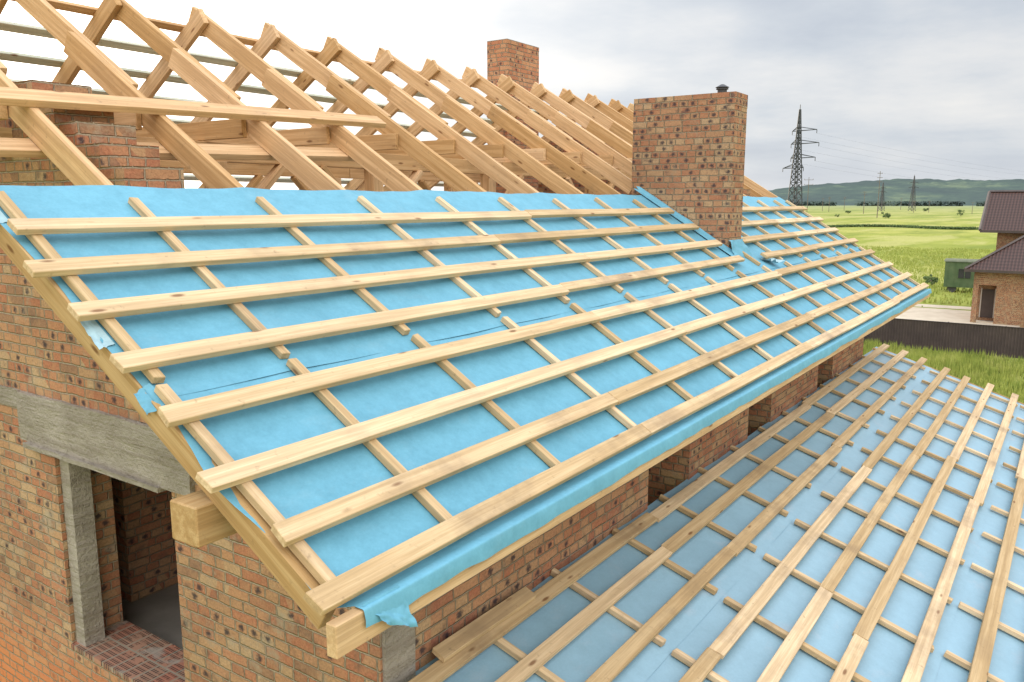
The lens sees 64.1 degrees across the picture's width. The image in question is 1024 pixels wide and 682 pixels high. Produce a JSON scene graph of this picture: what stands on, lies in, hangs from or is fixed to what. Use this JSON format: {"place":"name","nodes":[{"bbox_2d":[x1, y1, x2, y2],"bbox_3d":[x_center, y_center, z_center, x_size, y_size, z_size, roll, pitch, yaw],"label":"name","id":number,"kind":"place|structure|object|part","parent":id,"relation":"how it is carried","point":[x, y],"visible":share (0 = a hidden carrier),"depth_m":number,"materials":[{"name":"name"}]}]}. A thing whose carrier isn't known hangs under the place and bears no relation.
{"place":"outdoors","nodes":[
{"label":"outdoors","id":0,"kind":"place"},
{"bbox_2d":[0,0,1023,681],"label":"brick house","id":1,"kind":"structure","parent":0,"point":[616,392],"depth_m":5.84,"materials":[{"name":"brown wood"}]},
{"bbox_2d":[59,459,184,681],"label":"window","id":2,"kind":"structure","parent":1,"relation":"in","point":[125,649],"depth_m":6.01,"materials":[{"name":"concrete"}]},
{"bbox_2d":[432,586,536,662],"bbox_3d":[-0.143,1.651,4.815,0.100,0.034,0.909,27,22,30],"label":"scrap board","id":3,"kind":"object","parent":1,"relation":"on","point":[451,646],"visible":1,"depth_m":4.75,"materials":[{"name":"brown wood"}]},
{"bbox_2d":[0,0,1023,190],"label":"sky","id":4,"kind":"structure","parent":0,"point":[943,80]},
{"bbox_2d":[764,178,1023,205],"bbox_3d":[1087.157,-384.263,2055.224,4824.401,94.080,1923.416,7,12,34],"label":"hills","id":5,"kind":"structure","parent":0,"point":[896,190],"depth_m":2443.01,"materials":[{"name":"green plant"}]},
{"bbox_2d":[804,205,1023,393],"bbox_3d":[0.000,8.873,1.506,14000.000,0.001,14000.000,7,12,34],"label":"ground","id":6,"kind":"structure","parent":0,"point":[918,238],"depth_m":254.32,"materials":[{"name":"green plant"}]},
{"bbox_2d":[782,105,818,205],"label":"transmission tower","id":7,"kind":"structure","parent":6,"relation":"on","point":[798,139],"depth_m":257.21,"materials":[{"name":"grey metal"}]},
{"bbox_2d":[876,171,882,217],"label":"power pole","id":8,"kind":"object","parent":6,"relation":"on","point":[878,192],"visible":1,"depth_m":469.07,"materials":[{"name":"brown wood"}]},
{"bbox_2d":[878,181,884,210],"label":"transmission tower","id":9,"kind":"structure","parent":6,"relation":"on","point":[882,197],"depth_m":839.49,"materials":[{"name":"grey metal"}]},
{"bbox_2d":[881,212,890,217],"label":"bush","id":10,"kind":"object","parent":6,"relation":"on","point":[886,215],"visible":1,"depth_m":456.05,"materials":[{"name":"green plant"}]},
{"bbox_2d":[790,201,984,205],"bbox_3d":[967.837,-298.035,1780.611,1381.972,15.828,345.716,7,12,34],"label":"tree line","id":11,"kind":"object","parent":6,"relation":"on","point":[897,203],"visible":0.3,"depth_m":1919.12,"materials":[{"name":"green plant"}]},
{"bbox_2d":[827,224,978,229],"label":"hedge","id":12,"kind":"object","parent":6,"relation":"on","point":[911,226],"visible":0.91,"depth_m":290.23,"materials":[{"name":"green plant"}]},
{"bbox_2d":[908,175,918,210],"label":"transmission tower","id":13,"kind":"structure","parent":6,"relation":"on","point":[913,187],"depth_m":843.78,"materials":[{"name":"grey metal"}]},
{"bbox_2d":[925,276,938,285],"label":"bush","id":14,"kind":"object","parent":6,"relation":"on","point":[932,280],"visible":1,"depth_m":89.42,"materials":[{"name":"green plant"}]},
{"bbox_2d":[864,318,1023,358],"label":"fence","id":15,"kind":"object","parent":6,"relation":"on","point":[1006,341],"visible":0.23,"depth_m":49.15,"materials":[{"name":"brown metal"}]},
{"bbox_2d":[943,258,978,291],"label":"site trailer","id":16,"kind":"object","parent":6,"relation":"on","point":[955,275],"visible":0.54,"depth_m":82.17,"materials":[{"name":"green paint"}]},
{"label":"window","id":17,"kind":"part","parent":16,"relation":"part of","materials":[{"name":"grey glass"}]},
{"bbox_2d":[964,190,1023,327],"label":"brick house","id":18,"kind":"structure","parent":6,"relation":"on","point":[998,292],"depth_m":60.82,"materials":[{"name":"brown brick"}]},
{"bbox_2d":[979,288,995,317],"bbox_3d":[35.999,-2.883,61.973,1.000,2.250,0.070,7,12,34],"label":"door","id":19,"kind":"structure","parent":18,"relation":"in","point":[987,296],"depth_m":61.99,"materials":[{"name":"wood"}]},
{"bbox_2d":[859,245,995,307],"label":"grass","id":20,"kind":"structure","parent":0,"point":[926,250],"depth_m":128.09,"materials":[{"name":"green plant"}]},
{"bbox_2d":[915,304,970,309],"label":"path","id":21,"kind":"structure","parent":0,"point":[943,306],"depth_m":71.52,"materials":[{"name":"beige concrete"}]},
{"bbox_2d":[863,339,1023,402],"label":"grass","id":22,"kind":"structure","parent":0,"point":[982,369],"depth_m":44.25,"materials":[{"name":"green plant"}]},
{"bbox_2d":[896,307,1019,326],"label":"pavement","id":23,"kind":"structure","parent":0,"point":[941,315],"depth_m":64.45,"materials":[{"name":"beige concrete"}]}
]}

